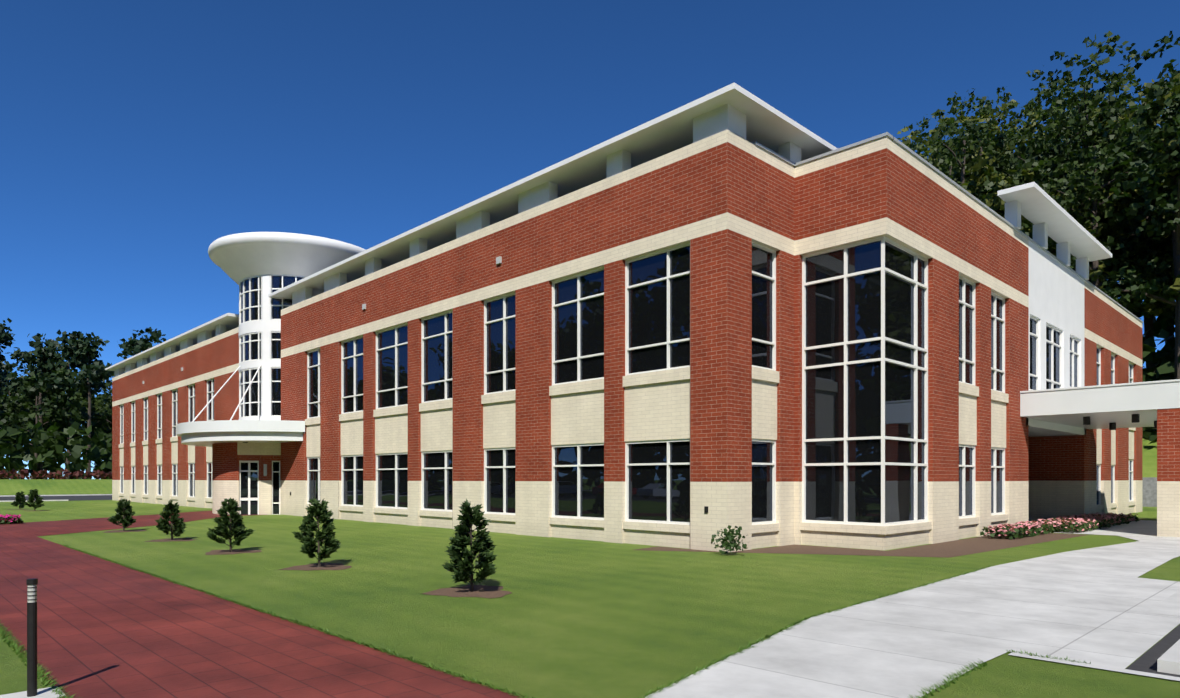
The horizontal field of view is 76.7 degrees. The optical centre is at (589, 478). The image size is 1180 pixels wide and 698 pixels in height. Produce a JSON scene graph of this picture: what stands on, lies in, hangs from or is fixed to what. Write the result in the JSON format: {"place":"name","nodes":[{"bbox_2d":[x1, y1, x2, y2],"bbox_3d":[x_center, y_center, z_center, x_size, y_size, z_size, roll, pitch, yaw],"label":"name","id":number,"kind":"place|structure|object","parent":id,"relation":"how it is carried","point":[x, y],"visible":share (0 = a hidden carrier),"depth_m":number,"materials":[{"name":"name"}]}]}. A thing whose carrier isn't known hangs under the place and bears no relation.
{"place":"outdoors","nodes":[
{"label":"outdoors","id":0,"kind":"place"},
{"bbox_2d":[11,488,496,591],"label":"small evergreen trees","id":1,"kind":"object","parent":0,"point":[460,541],"depth_m":15.10,"materials":[{"name":"green plant"}]},
{"bbox_2d":[0,511,519,697],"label":"red path","id":2,"kind":"structure","parent":0,"point":[107,629],"depth_m":8.17,"materials":[{"name":"red brick"}]},
{"bbox_2d":[208,232,365,419],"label":"tower","id":3,"kind":"structure","parent":0,"point":[239,257],"depth_m":38.18,"materials":[{"name":"white paint"}]},
{"bbox_2d":[176,420,304,446],"bbox_3d":[-18.616,-2.307,38.644,4.650,0.950,11.134,0,0,-44],"label":"entrance canopy","id":4,"kind":"object","parent":3,"relation":"hanging from","point":[204,433],"visible":0.98,"depth_m":35.57,"materials":[{"name":"white metal"}]},
{"bbox_2d":[192,364,260,421],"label":"canopy support rods","id":5,"kind":"object","parent":4,"relation":"on","point":[223,386],"visible":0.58,"depth_m":37.42,"materials":[{"name":"white paint"}]},
{"bbox_2d":[239,275,304,417],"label":"tower frames","id":6,"kind":"structure","parent":3,"relation":"attached to","point":[249,334],"depth_m":38.59,"materials":[{"name":"white metal"}]},
{"bbox_2d":[452,308,452,528],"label":"brick joints","id":7,"kind":"object","parent":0,"point":[452,418],"visible":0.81,"depth_m":26.79,"materials":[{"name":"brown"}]},
{"bbox_2d":[0,366,1173,494],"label":"hill","id":8,"kind":"structure","parent":0,"point":[104,486],"depth_m":83.42,"materials":[{"name":"green plant"}]},
{"bbox_2d":[0,468,111,478],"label":"hedge","id":9,"kind":"object","parent":8,"relation":"on","point":[76,475],"visible":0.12,"depth_m":89.44,"materials":[{"name":"green plant"}]},
{"bbox_2d":[0,95,1179,478],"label":"understory","id":10,"kind":"object","parent":8,"relation":"on","point":[46,439],"visible":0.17,"depth_m":125.92,"materials":[{"name":"green plant"}]},
{"bbox_2d":[28,31,1179,446],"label":"tree leaves","id":11,"kind":"object","parent":8,"relation":"on","point":[1070,119],"visible":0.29,"depth_m":55.05,"materials":[{"name":"green plant"}]},
{"bbox_2d":[879,73,1179,321],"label":"tree leaves","id":12,"kind":"object","parent":8,"relation":"on","point":[1171,145],"visible":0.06,"depth_m":57.93,"materials":[{"name":"green plant"}]},
{"bbox_2d":[0,500,1179,697],"bbox_3d":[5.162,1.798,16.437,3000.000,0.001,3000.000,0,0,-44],"label":"ground","id":13,"kind":"structure","parent":0,"point":[571,618],"depth_m":11.62,"materials":[{"name":"green plant"}]},
{"bbox_2d":[212,480,236,513],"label":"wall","id":14,"kind":"structure","parent":13,"relation":"on","point":[222,490],"depth_m":37.78,"materials":[{"name":"brick"}]},
{"bbox_2d":[212,442,236,479],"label":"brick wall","id":15,"kind":"structure","parent":14,"relation":"on","point":[224,461],"depth_m":37.61,"materials":[{"name":"brick"}]},
{"bbox_2d":[4,509,1085,597],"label":"mulch","id":16,"kind":"object","parent":13,"relation":"on","point":[961,547],"visible":0.88,"depth_m":18.73,"materials":[{"name":"brown soil"}]},
{"bbox_2d":[0,514,1139,553],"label":"flower leaves","id":17,"kind":"object","parent":13,"relation":"on","point":[728,542],"visible":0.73,"depth_m":23.64,"materials":[{"name":"green plant"}]},
{"bbox_2d":[0,514,20,521],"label":"magenta flowers","id":18,"kind":"object","parent":17,"relation":"on","point":[7,516],"visible":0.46,"depth_m":29.76,"materials":[{"name":"pink plant"}]},
{"bbox_2d":[983,512,1137,535],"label":"flowers","id":19,"kind":"object","parent":17,"relation":"on","point":[1080,519],"visible":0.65,"depth_m":25.59,"materials":[{"name":"pink plant"}]},
{"bbox_2d":[0,494,1179,697],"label":"curb","id":20,"kind":"object","parent":13,"relation":"on","point":[1168,660],"visible":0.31,"depth_m":7.34,"materials":[{"name":"grey concrete"}]},
{"bbox_2d":[2,84,1179,478],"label":"tree trunks","id":21,"kind":"object","parent":13,"relation":"on","point":[1148,322],"visible":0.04,"depth_m":54.83,"materials":[{"name":"brown plant"}]},
{"bbox_2d":[0,318,165,410],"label":"pine tree leaves","id":22,"kind":"object","parent":21,"relation":"attached to","point":[47,359],"visible":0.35,"depth_m":139.85,"materials":[{"name":"green plant"}]},
{"bbox_2d":[0,31,1179,456],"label":"tree leaves","id":23,"kind":"object","parent":21,"relation":"attached to","point":[1138,173],"visible":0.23,"depth_m":53.89,"materials":[{"name":"green plant"}]},
{"bbox_2d":[26,414,1156,696],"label":"light fixtures","id":24,"kind":"object","parent":13,"relation":"on","point":[32,648],"visible":0.83,"depth_m":6.12,"materials":[{"name":"metal"}]},
{"bbox_2d":[27,256,501,602],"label":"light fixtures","id":25,"kind":"object","parent":24,"relation":"attached to","point":[499,260],"visible":0.94,"depth_m":6.15,"materials":[{"name":"grey"}]},
{"bbox_2d":[645,536,1179,697],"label":"walkway","id":26,"kind":"structure","parent":13,"relation":"on","point":[1092,605],"depth_m":8.80,"materials":[{"name":"concrete"}]},
{"bbox_2d":[1145,590,1179,615],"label":"curb ramp","id":27,"kind":"structure","parent":26,"relation":"on","point":[1170,605],"depth_m":10.35,"materials":[{"name":"concrete"}]},
{"bbox_2d":[1142,477,1156,506],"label":"retaining wall","id":28,"kind":"structure","parent":13,"relation":"on","point":[1149,491],"depth_m":48.40,"materials":[{"name":"grey concrete"}]},
{"bbox_2d":[0,495,1179,676],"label":"asphalt","id":29,"kind":"structure","parent":0,"point":[1146,661],"depth_m":8.02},
{"bbox_2d":[0,0,1179,478],"label":"sky","id":30,"kind":"structure","parent":0,"point":[137,136],"materials":[{"name":"blue"}]},
{"bbox_2d":[105,83,1179,522],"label":"building","id":31,"kind":"structure","parent":0,"point":[738,182],"depth_m":22.08,"materials":[{"name":"red brick"}]},
{"bbox_2d":[120,236,1132,525],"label":"building frames","id":32,"kind":"structure","parent":31,"relation":"attached to","point":[804,368],"depth_m":22.03,"materials":[{"name":"white metal"}]},
{"bbox_2d":[753,132,1142,322],"bbox_3d":[17.184,-8.602,30.156,33.970,0.075,2.935,0,0,-44],"label":"roof coping","id":33,"kind":"object","parent":31,"relation":"attached to","point":[905,147],"visible":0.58,"depth_m":20.40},
{"bbox_2d":[1020,379,1179,436],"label":"building canopy panels","id":34,"kind":"object","parent":31,"relation":"attached to","point":[1056,412],"visible":0.6,"depth_m":25.00,"materials":[{"name":"white metal"}]},
{"bbox_2d":[112,129,1179,551],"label":"trim","id":35,"kind":"structure","parent":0,"point":[656,405],"depth_m":22.80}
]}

